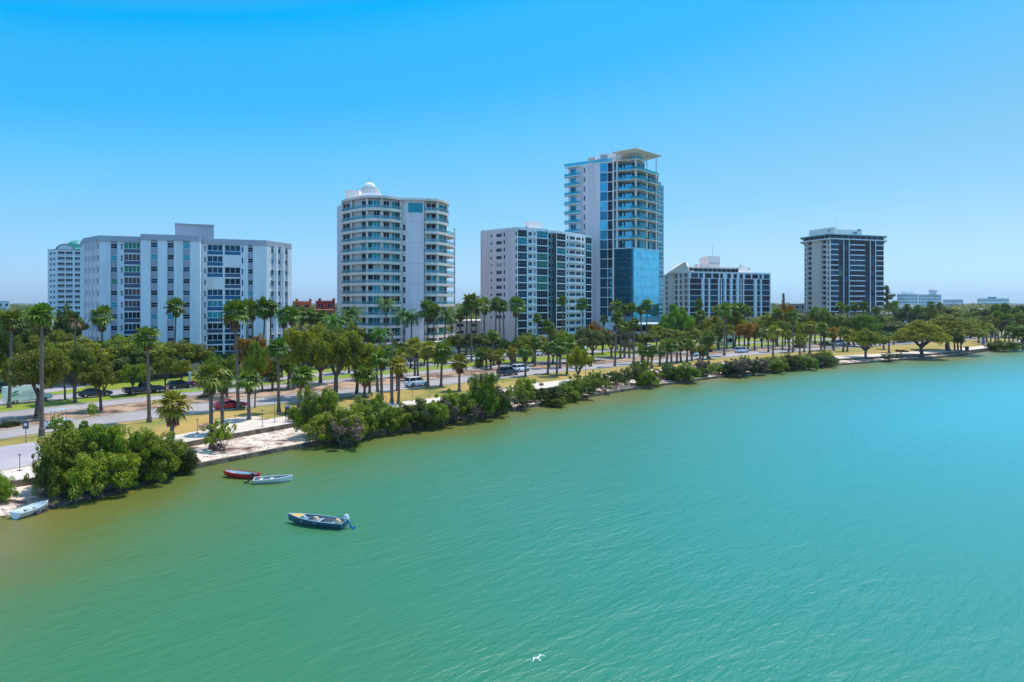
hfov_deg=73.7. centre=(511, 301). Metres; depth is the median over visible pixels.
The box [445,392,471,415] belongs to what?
mangrove bush
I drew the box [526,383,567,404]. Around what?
mangrove bush
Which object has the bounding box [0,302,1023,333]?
distant woods
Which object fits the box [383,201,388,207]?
window
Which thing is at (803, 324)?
broadleaf tree
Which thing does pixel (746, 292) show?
window
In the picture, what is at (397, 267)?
window
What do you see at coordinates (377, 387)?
cabbage palm
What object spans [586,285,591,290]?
window
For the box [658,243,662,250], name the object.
window
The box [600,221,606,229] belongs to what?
window
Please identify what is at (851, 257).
window
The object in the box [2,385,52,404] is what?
panel van
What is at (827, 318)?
broadleaf tree
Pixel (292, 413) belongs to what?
mangrove bush
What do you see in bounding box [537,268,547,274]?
window
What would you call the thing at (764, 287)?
window
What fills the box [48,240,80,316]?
apartment tower
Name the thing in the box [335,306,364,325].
feather palm
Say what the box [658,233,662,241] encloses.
window
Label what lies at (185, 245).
window
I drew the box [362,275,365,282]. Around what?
window
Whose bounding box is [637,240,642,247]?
window
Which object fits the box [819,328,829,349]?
cabbage palm
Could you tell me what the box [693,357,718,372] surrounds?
mangrove bush
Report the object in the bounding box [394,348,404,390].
cabbage palm
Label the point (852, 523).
water
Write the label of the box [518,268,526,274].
window
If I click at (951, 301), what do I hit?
warehouse
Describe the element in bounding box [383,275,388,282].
window
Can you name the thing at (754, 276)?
window
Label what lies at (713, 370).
mangrove bush
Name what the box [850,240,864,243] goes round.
window
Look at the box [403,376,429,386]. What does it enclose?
moving car
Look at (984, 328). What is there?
cabbage palm
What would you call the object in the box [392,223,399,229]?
window
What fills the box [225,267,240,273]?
window
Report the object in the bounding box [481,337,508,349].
broadleaf tree
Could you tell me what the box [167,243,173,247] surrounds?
window
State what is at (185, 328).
window
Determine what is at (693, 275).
window
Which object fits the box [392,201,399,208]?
window
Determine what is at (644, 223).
window
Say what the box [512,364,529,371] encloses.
moving car
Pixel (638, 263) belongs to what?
window
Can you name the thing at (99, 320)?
fan palm
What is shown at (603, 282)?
window
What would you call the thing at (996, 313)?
fan palm
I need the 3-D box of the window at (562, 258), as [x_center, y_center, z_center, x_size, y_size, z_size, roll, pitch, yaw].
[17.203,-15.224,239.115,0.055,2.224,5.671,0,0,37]
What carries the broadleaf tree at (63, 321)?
on the ground at (193, 367)
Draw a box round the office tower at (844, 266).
[800,227,891,316]
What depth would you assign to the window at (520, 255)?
227.40 m
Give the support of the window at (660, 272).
in the glass tower at (615, 203)
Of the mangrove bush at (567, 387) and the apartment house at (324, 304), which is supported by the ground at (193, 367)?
the apartment house at (324, 304)
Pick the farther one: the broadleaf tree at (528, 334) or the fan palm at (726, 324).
the fan palm at (726, 324)
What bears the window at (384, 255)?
in the domed tower at (389, 247)
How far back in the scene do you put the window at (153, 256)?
162.68 m
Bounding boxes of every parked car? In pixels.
[76,388,112,397]
[166,380,194,389]
[186,380,199,387]
[405,360,422,365]
[536,350,545,355]
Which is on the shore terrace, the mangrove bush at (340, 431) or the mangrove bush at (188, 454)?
the mangrove bush at (188, 454)
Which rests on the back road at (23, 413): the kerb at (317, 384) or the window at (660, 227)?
the kerb at (317, 384)
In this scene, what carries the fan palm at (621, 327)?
on the median ground at (83, 413)
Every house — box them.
[0,301,9,311]
[293,299,311,315]
[303,309,333,317]
[316,298,334,313]
[453,319,480,334]
[897,305,915,322]
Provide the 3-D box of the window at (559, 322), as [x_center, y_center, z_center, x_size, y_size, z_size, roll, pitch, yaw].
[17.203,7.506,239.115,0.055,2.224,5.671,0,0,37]
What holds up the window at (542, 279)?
in the midrise block at (535, 266)
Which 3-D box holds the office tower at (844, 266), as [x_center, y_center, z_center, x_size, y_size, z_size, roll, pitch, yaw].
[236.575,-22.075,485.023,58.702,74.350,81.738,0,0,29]
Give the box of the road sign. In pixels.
[23,421,28,442]
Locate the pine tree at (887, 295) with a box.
[884,285,896,312]
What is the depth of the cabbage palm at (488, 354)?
151.88 m
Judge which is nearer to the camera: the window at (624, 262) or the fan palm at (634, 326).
the fan palm at (634, 326)
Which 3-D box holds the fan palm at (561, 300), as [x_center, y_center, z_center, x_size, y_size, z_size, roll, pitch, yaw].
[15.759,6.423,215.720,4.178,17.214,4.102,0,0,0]
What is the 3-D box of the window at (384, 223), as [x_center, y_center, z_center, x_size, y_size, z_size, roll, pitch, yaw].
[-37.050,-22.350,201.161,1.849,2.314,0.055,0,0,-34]
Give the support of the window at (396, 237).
in the domed tower at (389, 247)
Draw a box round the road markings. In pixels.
[0,342,899,431]
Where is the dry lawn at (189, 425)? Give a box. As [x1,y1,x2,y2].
[0,337,1021,470]
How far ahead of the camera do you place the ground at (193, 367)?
194.31 m
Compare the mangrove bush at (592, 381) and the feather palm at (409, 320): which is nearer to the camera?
the mangrove bush at (592, 381)
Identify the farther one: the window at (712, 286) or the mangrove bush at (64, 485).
the window at (712, 286)
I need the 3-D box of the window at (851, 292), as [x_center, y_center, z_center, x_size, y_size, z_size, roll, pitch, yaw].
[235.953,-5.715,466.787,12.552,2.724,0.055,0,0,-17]
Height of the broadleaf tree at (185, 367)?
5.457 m
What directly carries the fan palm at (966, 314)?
on the median ground at (83, 413)
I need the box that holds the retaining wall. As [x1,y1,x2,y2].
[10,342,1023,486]
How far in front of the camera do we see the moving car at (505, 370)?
137.97 m
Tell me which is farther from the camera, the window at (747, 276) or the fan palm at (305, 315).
the window at (747, 276)
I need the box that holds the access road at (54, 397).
[0,338,842,404]
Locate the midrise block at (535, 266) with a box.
[481,221,591,345]
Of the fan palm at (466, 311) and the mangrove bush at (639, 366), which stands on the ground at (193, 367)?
the fan palm at (466, 311)
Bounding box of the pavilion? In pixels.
[723,335,734,345]
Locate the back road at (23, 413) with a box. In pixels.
[0,333,1010,418]
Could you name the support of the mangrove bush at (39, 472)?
on the shore terrace
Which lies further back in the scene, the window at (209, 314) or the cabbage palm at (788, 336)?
the cabbage palm at (788, 336)
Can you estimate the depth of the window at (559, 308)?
239.10 m
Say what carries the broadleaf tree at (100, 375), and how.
on the median ground at (83, 413)
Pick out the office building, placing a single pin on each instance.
(799, 307)
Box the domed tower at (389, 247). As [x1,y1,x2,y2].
[337,175,457,352]
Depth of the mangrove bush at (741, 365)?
144.12 m
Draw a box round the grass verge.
[0,332,1010,411]
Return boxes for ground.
[0,303,1023,391]
[0,335,1000,429]
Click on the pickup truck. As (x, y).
(141, 387)
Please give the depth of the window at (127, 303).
167.90 m
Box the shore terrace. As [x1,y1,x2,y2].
[0,352,967,515]
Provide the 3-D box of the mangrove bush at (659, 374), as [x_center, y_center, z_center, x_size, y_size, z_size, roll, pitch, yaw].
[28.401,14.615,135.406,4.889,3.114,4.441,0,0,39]
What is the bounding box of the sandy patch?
[198,415,267,429]
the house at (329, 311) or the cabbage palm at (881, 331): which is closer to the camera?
the cabbage palm at (881, 331)
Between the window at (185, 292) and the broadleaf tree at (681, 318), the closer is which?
the window at (185, 292)
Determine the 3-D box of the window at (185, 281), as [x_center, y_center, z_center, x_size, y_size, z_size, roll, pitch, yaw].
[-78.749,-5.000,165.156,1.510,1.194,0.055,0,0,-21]
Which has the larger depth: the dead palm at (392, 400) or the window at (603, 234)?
the window at (603, 234)
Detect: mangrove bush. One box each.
[0,471,18,502]
[23,453,57,500]
[31,458,72,498]
[34,403,133,490]
[34,423,112,497]
[63,441,140,499]
[88,426,152,485]
[116,436,163,483]
[128,429,189,482]
[130,451,168,486]
[164,444,199,473]
[178,454,196,472]
[201,418,236,450]
[286,402,302,421]
[293,384,341,436]
[301,407,365,444]
[319,417,365,448]
[348,393,400,433]
[353,413,377,440]
[367,392,384,410]
[376,402,418,433]
[392,398,429,429]
[411,393,449,424]
[414,410,438,429]
[428,397,459,427]
[436,388,477,423]
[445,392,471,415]
[462,371,500,418]
[462,401,482,423]
[478,384,512,416]
[507,387,536,409]
[509,377,537,400]
[510,395,530,410]
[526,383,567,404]
[540,395,567,406]
[557,383,578,392]
[560,376,590,396]
[564,390,580,402]
[570,372,599,390]
[576,385,596,399]
[587,370,600,380]
[595,377,612,391]
[600,372,627,388]
[617,366,642,385]
[627,360,651,379]
[635,378,661,385]
[636,369,657,388]
[652,368,666,380]
[659,364,688,380]
[667,362,701,382]
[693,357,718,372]
[695,366,708,376]
[706,363,724,374]
[717,360,747,375]
[723,357,753,377]
[743,357,767,375]
[751,357,769,374]
[756,355,789,372]
[779,354,806,370]
[793,355,819,369]
[804,350,821,357]
[815,355,837,367]
[820,349,833,358]
[829,356,840,364]
[879,353,901,361]
[983,342,997,350]
[986,338,1022,351]
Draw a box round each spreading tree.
[890,319,953,356]
[927,315,990,350]
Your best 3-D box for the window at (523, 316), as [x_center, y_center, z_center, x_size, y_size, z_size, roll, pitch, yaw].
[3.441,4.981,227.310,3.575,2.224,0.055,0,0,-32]
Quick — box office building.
[788,304,803,314]
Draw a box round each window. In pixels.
[111,244,116,248]
[111,255,116,259]
[111,267,116,271]
[111,279,116,283]
[111,302,116,306]
[124,242,139,248]
[124,254,139,260]
[124,266,139,271]
[124,277,139,283]
[124,289,139,294]
[124,300,139,306]
[124,312,139,317]
[124,324,139,329]
[151,242,157,247]
[151,254,157,258]
[151,266,157,270]
[151,278,157,282]
[151,290,157,294]
[151,302,157,306]
[151,314,157,318]
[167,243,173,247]
[167,255,173,259]
[167,267,173,271]
[167,278,173,282]
[167,290,173,294]
[167,314,173,318]
[167,326,173,330]
[183,243,189,247]
[183,255,189,259]
[183,267,189,271]
[183,279,189,283]
[183,290,189,294]
[183,314,189,318]
[183,326,189,330]
[207,244,222,250]
[207,256,222,261]
[207,267,222,272]
[207,289,222,294]
[207,301,222,306]
[207,312,222,317]
[207,323,222,328]
[207,334,222,339]
[207,345,222,350]
[225,245,240,251]
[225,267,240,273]
[225,278,240,284]
[225,289,240,295]
[225,334,240,339]
[225,345,234,350]
[346,265,349,272]
[346,286,349,293]
[346,296,349,303]
[362,232,365,239]
[362,264,365,271]
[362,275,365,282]
[362,296,365,303]
[374,243,379,249]
[374,254,379,260]
[374,264,379,271]
[374,275,379,282]
[374,286,379,292]
[374,296,379,303]
[374,307,379,314]
[374,318,379,324]
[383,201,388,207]
[383,211,388,218]
[383,222,388,228]
[383,233,388,239]
[383,243,388,250]
[383,254,388,260]
[383,264,388,271]
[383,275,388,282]
[383,286,388,292]
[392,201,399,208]
[392,212,399,219]
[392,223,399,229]
[392,233,399,240]
[392,244,399,251]
[392,254,399,261]
[392,265,399,272]
[392,275,399,282]
[392,286,399,293]
[392,296,399,303]
[392,317,399,324]
[392,328,399,335]
[408,203,422,212]
[439,286,442,293]
[439,296,442,303]
[439,327,442,334]
[518,230,526,236]
[518,237,526,243]
[518,245,526,251]
[518,253,526,259]
[518,260,526,266]
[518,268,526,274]
[518,275,526,281]
[518,283,526,289]
[518,291,526,296]
[518,313,526,319]
[518,321,526,327]
[518,328,526,334]
[537,231,547,237]
[537,238,547,245]
[537,246,547,252]
[537,253,547,259]
[537,261,547,267]
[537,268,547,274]
[537,276,547,282]
[537,283,547,289]
[537,291,547,296]
[537,298,547,304]
[537,306,547,311]
[537,313,547,319]
[538,328,545,334]
[557,233,565,239]
[557,240,565,247]
[557,248,565,254]
[557,255,565,261]
[557,262,565,268]
[557,269,565,275]
[557,277,565,282]
[557,284,565,289]
[557,291,565,297]
[557,306,565,311]
[557,313,565,318]
[557,320,565,326]
[586,237,591,243]
[586,244,591,250]
[586,251,591,256]
[586,258,591,263]
[586,265,591,270]
[586,271,591,277]
[586,278,591,283]
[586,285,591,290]
[586,292,591,297]
[586,312,591,317]
[586,319,591,324]
[600,163,606,171]
[600,173,606,181]
[600,182,606,191]
[600,192,606,200]
[600,202,606,210]
[600,211,606,219]
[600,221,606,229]
[600,230,606,239]
[600,240,606,248]
[600,250,606,258]
[600,259,606,267]
[600,269,606,277]
[600,278,606,286]
[600,288,606,296]
[600,298,606,306]
[600,307,606,315]
[614,248,632,258]
[614,258,632,267]
[614,268,632,277]
[614,278,632,287]
[614,288,632,296]
[614,297,632,305]
[618,308,631,316]
[619,202,624,206]
[619,231,624,235]
[619,241,624,247]
[625,221,630,225]
[625,231,630,235]
[625,240,630,247]
[634,248,658,259]
[634,258,658,268]
[634,268,658,278]
[634,278,658,287]
[634,288,658,296]
[634,297,658,306]
[634,307,658,316]
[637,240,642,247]
[643,212,651,217]
[643,222,651,227]
[643,231,651,236]
[643,241,651,248]
[658,187,662,195]
[658,196,662,204]
[658,206,662,213]
[658,215,662,223]
[658,224,662,232]
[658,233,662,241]
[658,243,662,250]
[659,252,662,259]
[659,271,662,278]
[659,280,662,287]
[659,289,662,296]
[659,298,662,305]
[690,278,700,283]
[690,284,700,288]
[690,290,700,294]
[690,296,700,300]
[690,307,700,311]
[691,273,697,277]
[705,273,710,277]
[710,279,717,283]
[710,284,717,288]
[710,290,717,294]
[710,296,717,300]
[710,301,717,305]
[744,279,753,283]
[744,285,753,289]
[744,290,753,294]
[744,296,753,300]
[744,301,753,305]
[745,274,750,278]
[752,274,757,278]
[762,279,769,283]
[762,285,769,289]
[762,290,769,294]
[762,296,769,300]
[762,301,769,305]
[762,307,769,311]
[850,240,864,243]
[850,245,864,249]
[850,250,864,254]
[850,255,864,259]
[850,261,864,264]
[850,266,864,269]
[850,271,864,274]
[850,276,864,279]
[850,281,864,284]
[850,286,864,289]
[850,291,864,294]
[850,297,864,300]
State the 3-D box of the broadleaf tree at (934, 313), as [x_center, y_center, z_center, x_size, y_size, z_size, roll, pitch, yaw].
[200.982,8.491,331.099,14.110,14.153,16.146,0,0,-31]
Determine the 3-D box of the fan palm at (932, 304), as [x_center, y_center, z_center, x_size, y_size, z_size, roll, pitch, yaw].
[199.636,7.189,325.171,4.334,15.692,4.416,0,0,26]
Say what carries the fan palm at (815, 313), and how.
on the back road at (23, 413)
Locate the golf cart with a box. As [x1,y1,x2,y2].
[44,408,73,427]
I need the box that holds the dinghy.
[9,500,48,518]
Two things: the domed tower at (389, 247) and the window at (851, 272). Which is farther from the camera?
the window at (851, 272)
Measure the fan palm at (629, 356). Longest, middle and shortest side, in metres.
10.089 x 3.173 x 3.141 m
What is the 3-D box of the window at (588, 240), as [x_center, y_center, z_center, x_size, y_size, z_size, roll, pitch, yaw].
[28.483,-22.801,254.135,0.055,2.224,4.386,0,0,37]
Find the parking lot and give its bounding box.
[0,442,42,470]
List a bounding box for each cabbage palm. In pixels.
[149,387,193,441]
[189,360,231,449]
[234,369,263,419]
[260,365,281,389]
[279,357,296,388]
[285,360,301,388]
[288,365,315,407]
[348,363,378,396]
[368,365,379,393]
[370,349,389,395]
[372,348,379,391]
[383,344,398,402]
[387,354,410,403]
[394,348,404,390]
[403,335,424,375]
[410,342,421,375]
[419,339,436,387]
[429,337,454,386]
[449,352,470,390]
[473,358,483,367]
[474,346,486,361]
[478,346,491,367]
[484,348,493,368]
[486,329,501,365]
[491,348,506,377]
[504,345,517,365]
[515,346,533,376]
[528,336,542,365]
[540,340,554,373]
[546,338,567,376]
[558,353,564,367]
[560,335,577,373]
[577,345,587,351]
[636,343,644,361]
[636,346,648,359]
[645,345,658,367]
[656,345,667,365]
[660,337,672,362]
[663,339,679,363]
[673,337,683,362]
[676,336,688,361]
[680,337,694,361]
[689,343,698,360]
[696,344,705,358]
[699,329,719,358]
[699,347,707,358]
[706,343,716,351]
[749,326,762,349]
[761,328,769,351]
[765,323,784,356]
[780,327,784,348]
[785,330,795,351]
[792,332,806,353]
[801,333,808,351]
[803,319,817,353]
[815,321,828,350]
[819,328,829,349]
[828,330,838,349]
[838,325,849,350]
[844,327,852,350]
[877,330,885,345]
[884,333,893,352]
[956,336,965,349]
[979,326,988,344]
[982,319,989,340]
[984,322,995,341]
[989,317,1000,340]
[999,325,1003,336]
[1011,322,1017,340]
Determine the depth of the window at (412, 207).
204.19 m
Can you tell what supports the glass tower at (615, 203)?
on the ground at (193, 367)
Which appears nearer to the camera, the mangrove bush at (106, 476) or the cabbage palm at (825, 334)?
the mangrove bush at (106, 476)
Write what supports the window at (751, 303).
in the office block at (710, 281)
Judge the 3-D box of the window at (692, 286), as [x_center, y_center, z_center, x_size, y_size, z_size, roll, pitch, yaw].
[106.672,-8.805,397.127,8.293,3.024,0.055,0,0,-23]
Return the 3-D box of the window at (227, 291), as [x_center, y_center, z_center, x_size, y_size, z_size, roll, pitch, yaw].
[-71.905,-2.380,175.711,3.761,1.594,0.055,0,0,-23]
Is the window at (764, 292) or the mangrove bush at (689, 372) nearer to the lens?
the mangrove bush at (689, 372)
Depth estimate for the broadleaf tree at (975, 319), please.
280.66 m
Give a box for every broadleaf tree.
[0,319,39,373]
[0,326,9,355]
[0,335,24,385]
[0,347,71,418]
[0,355,18,374]
[22,334,54,382]
[31,323,55,337]
[44,328,73,343]
[44,342,63,387]
[49,372,72,399]
[51,337,107,374]
[53,303,88,337]
[54,335,117,383]
[56,343,97,402]
[76,357,120,410]
[96,333,132,348]
[96,357,114,368]
[97,344,145,380]
[106,334,176,379]
[110,357,151,368]
[120,363,146,395]
[139,368,152,381]
[145,350,177,379]
[150,352,181,391]
[165,341,209,376]
[171,358,192,379]
[177,339,215,373]
[189,350,211,365]
[201,351,226,363]
[210,354,242,396]
[224,351,244,365]
[233,332,269,377]
[241,339,268,407]
[254,354,272,391]
[270,359,283,380]
[279,322,335,386]
[299,327,373,393]
[304,358,327,383]
[334,320,361,372]
[336,342,382,393]
[362,331,384,342]
[387,339,407,349]
[397,346,423,367]
[447,334,476,354]
[465,333,496,346]
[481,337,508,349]
[498,339,523,363]
[513,331,535,341]
[513,335,550,362]
[549,329,574,357]
[566,346,594,377]
[573,326,613,356]
[586,320,599,345]
[595,325,612,353]
[599,331,627,356]
[617,330,637,351]
[622,340,639,348]
[635,333,659,345]
[647,324,662,346]
[648,327,690,352]
[658,314,677,329]
[668,307,694,330]
[678,321,699,331]
[678,327,705,343]
[694,315,723,338]
[703,323,735,349]
[721,312,747,346]
[735,322,761,349]
[757,324,768,347]
[758,312,769,327]
[766,313,785,344]
[773,321,802,348]
[778,301,796,345]
[796,314,809,339]
[797,321,818,346]
[802,312,811,340]
[809,307,836,340]
[826,326,842,347]
[836,316,856,344]
[842,328,888,356]
[849,327,861,346]
[852,313,883,346]
[870,321,908,333]
[876,314,888,323]
[884,316,904,321]
[892,307,928,322]
[912,306,947,321]
[925,305,962,318]
[949,311,971,330]
[961,317,981,337]
[969,307,1000,316]
[975,314,1002,336]
[999,311,1023,337]
[1002,325,1023,349]
[1007,304,1023,313]
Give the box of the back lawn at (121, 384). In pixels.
[0,330,999,398]
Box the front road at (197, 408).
[0,335,1010,437]
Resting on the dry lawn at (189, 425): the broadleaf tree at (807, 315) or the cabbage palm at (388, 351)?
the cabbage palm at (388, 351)
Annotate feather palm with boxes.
[319,313,346,367]
[333,314,352,332]
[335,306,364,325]
[368,326,391,345]
[375,297,396,343]
[391,308,416,343]
[401,312,421,338]
[436,307,459,338]
[447,312,457,333]
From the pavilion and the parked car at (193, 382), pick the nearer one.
the parked car at (193, 382)
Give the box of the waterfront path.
[0,340,1020,480]
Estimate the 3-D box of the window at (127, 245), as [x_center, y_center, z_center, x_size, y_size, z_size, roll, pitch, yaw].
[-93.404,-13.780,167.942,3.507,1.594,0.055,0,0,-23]
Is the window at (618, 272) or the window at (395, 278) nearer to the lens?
the window at (395, 278)
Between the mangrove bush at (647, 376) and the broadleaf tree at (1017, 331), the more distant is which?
the broadleaf tree at (1017, 331)
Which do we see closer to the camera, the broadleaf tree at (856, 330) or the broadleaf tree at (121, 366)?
the broadleaf tree at (121, 366)
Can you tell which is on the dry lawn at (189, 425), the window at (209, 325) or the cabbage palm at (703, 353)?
the cabbage palm at (703, 353)
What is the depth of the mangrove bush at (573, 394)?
108.60 m
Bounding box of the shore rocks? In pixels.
[30,350,988,515]
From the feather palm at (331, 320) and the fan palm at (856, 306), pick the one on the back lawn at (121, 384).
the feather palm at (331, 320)
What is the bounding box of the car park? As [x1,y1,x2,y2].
[36,376,90,392]
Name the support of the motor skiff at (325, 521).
on the water
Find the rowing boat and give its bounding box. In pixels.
[223,469,259,478]
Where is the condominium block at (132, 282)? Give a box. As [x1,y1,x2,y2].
[80,223,291,363]
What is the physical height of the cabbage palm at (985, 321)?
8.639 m
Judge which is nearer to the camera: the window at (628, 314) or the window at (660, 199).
the window at (628, 314)
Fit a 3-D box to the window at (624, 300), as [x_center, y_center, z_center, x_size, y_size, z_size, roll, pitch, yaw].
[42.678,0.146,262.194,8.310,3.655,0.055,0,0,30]
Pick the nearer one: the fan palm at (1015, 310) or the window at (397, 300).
the window at (397, 300)
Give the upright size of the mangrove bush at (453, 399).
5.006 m
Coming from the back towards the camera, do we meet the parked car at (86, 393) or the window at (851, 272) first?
the window at (851, 272)
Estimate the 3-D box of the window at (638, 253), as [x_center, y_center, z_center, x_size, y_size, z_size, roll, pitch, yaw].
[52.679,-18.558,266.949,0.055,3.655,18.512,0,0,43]
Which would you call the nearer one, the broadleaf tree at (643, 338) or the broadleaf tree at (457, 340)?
the broadleaf tree at (457, 340)
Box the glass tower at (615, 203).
[564,147,663,341]
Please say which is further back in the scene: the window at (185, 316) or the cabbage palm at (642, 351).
the window at (185, 316)
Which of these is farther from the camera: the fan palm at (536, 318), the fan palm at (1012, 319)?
the fan palm at (1012, 319)
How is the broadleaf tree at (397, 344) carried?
on the back lawn at (121, 384)
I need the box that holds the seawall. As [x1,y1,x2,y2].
[191,352,976,469]
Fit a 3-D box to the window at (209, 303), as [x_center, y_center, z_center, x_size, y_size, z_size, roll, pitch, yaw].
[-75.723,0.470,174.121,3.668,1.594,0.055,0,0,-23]
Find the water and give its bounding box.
[0,345,1023,681]
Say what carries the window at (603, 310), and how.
in the glass tower at (615, 203)
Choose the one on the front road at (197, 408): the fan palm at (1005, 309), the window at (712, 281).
the fan palm at (1005, 309)
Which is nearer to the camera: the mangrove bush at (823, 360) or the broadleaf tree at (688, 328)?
the mangrove bush at (823, 360)
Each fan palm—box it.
[0,309,27,407]
[21,302,57,436]
[67,318,85,401]
[88,304,117,348]
[128,325,161,422]
[161,296,187,342]
[213,364,234,432]
[218,297,251,409]
[240,297,256,370]
[244,300,261,338]
[251,295,277,340]
[262,300,279,360]
[262,337,289,412]
[274,305,290,377]
[282,306,303,377]
[294,306,308,365]
[304,308,317,366]
[313,309,326,366]
[416,298,439,340]
[427,303,442,340]
[454,308,469,351]
[459,301,473,353]
[461,292,479,361]
[472,299,485,352]
[480,296,492,346]
[490,297,502,349]
[494,299,502,336]
[496,300,507,346]
[505,295,525,362]
[532,312,543,337]
[539,319,555,367]
[556,295,566,328]
[575,297,588,326]
[600,315,608,348]
[607,299,622,348]
[610,310,624,365]
[613,320,628,357]
[620,303,629,348]
[623,324,628,357]
[627,303,637,348]
[627,320,631,357]
[628,318,641,362]
[637,305,645,343]
[640,299,652,347]
[668,303,679,312]
[693,298,703,343]
[694,309,706,343]
[710,304,722,346]
[715,302,731,355]
[723,301,732,348]
[729,303,738,347]
[734,301,745,346]
[741,304,751,346]
[743,307,754,345]
[772,308,783,346]
[785,309,799,352]
[809,306,819,343]
[835,302,844,339]
[843,304,850,318]
[849,301,858,343]
[859,300,868,315]
[869,306,880,328]
[887,300,900,321]
[903,303,911,322]
[911,305,920,319]
[926,301,934,318]
[936,302,944,314]
[962,312,970,336]
[971,310,980,316]
[987,304,1000,335]
[991,309,1002,337]
[999,313,1011,342]
[1000,303,1012,314]
[1007,316,1015,341]
[1009,307,1021,314]
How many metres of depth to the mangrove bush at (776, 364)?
152.27 m
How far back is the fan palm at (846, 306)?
252.17 m
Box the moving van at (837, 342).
[830,339,845,346]
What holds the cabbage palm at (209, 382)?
on the shore terrace
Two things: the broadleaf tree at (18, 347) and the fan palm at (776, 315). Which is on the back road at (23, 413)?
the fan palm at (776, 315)
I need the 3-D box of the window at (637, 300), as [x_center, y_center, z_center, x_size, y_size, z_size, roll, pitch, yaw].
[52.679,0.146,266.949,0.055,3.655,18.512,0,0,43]
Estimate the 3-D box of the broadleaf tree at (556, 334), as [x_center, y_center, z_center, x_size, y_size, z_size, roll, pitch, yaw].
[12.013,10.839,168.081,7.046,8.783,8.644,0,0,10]
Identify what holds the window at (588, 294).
in the midrise block at (535, 266)
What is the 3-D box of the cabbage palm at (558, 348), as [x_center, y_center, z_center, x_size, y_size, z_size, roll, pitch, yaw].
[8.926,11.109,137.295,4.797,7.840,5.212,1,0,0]
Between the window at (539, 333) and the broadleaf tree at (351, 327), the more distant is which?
the window at (539, 333)
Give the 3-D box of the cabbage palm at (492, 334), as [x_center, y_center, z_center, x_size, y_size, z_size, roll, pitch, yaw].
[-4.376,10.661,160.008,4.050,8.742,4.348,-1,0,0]
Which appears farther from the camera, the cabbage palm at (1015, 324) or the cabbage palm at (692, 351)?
the cabbage palm at (1015, 324)
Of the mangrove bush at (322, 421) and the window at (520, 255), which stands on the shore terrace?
the mangrove bush at (322, 421)
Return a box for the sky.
[0,0,1023,302]
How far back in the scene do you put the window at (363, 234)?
200.63 m
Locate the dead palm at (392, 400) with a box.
[390,331,394,403]
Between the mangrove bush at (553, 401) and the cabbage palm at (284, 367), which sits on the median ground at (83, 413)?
the cabbage palm at (284, 367)
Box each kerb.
[0,334,988,412]
[0,334,1003,419]
[0,335,1007,430]
[0,337,1001,438]
[0,338,827,399]
[0,339,842,405]
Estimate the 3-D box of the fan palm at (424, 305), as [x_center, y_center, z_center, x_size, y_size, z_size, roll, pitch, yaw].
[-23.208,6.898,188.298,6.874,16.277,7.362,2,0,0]
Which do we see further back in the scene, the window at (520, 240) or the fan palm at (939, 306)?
the fan palm at (939, 306)
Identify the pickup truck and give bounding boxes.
[122,381,164,394]
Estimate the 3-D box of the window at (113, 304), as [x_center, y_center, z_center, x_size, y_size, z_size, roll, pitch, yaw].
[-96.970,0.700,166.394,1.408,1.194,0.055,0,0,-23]
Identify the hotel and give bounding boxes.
[897,292,917,304]
[918,289,940,306]
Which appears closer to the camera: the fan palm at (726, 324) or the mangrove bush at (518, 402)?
the mangrove bush at (518, 402)
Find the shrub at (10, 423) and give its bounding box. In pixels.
[0,420,22,427]
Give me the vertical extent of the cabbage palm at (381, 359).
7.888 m
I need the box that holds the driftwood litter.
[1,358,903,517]
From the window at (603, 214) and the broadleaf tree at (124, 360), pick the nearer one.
the broadleaf tree at (124, 360)
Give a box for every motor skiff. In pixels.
[244,473,292,483]
[288,513,354,529]
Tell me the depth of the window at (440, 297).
208.90 m
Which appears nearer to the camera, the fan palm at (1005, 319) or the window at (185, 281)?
the window at (185, 281)
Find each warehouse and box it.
[943,299,962,308]
[977,297,1008,304]
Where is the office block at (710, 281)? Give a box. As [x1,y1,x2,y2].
[664,244,770,319]
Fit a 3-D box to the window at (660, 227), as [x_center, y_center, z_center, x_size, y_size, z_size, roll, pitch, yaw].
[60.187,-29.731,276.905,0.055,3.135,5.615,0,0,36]
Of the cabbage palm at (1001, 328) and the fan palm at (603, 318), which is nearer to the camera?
the fan palm at (603, 318)
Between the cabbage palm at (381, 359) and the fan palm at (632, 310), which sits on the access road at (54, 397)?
the fan palm at (632, 310)
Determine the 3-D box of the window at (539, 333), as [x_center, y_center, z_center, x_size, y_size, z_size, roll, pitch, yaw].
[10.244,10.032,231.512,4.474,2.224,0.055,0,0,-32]
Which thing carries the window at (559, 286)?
in the midrise block at (535, 266)
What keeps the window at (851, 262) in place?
in the office tower at (844, 266)
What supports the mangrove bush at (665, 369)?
on the shore terrace
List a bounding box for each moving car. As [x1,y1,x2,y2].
[213,399,246,409]
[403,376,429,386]
[496,366,518,375]
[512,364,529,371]
[734,346,748,352]
[819,341,831,346]
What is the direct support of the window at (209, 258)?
in the condominium block at (132, 282)

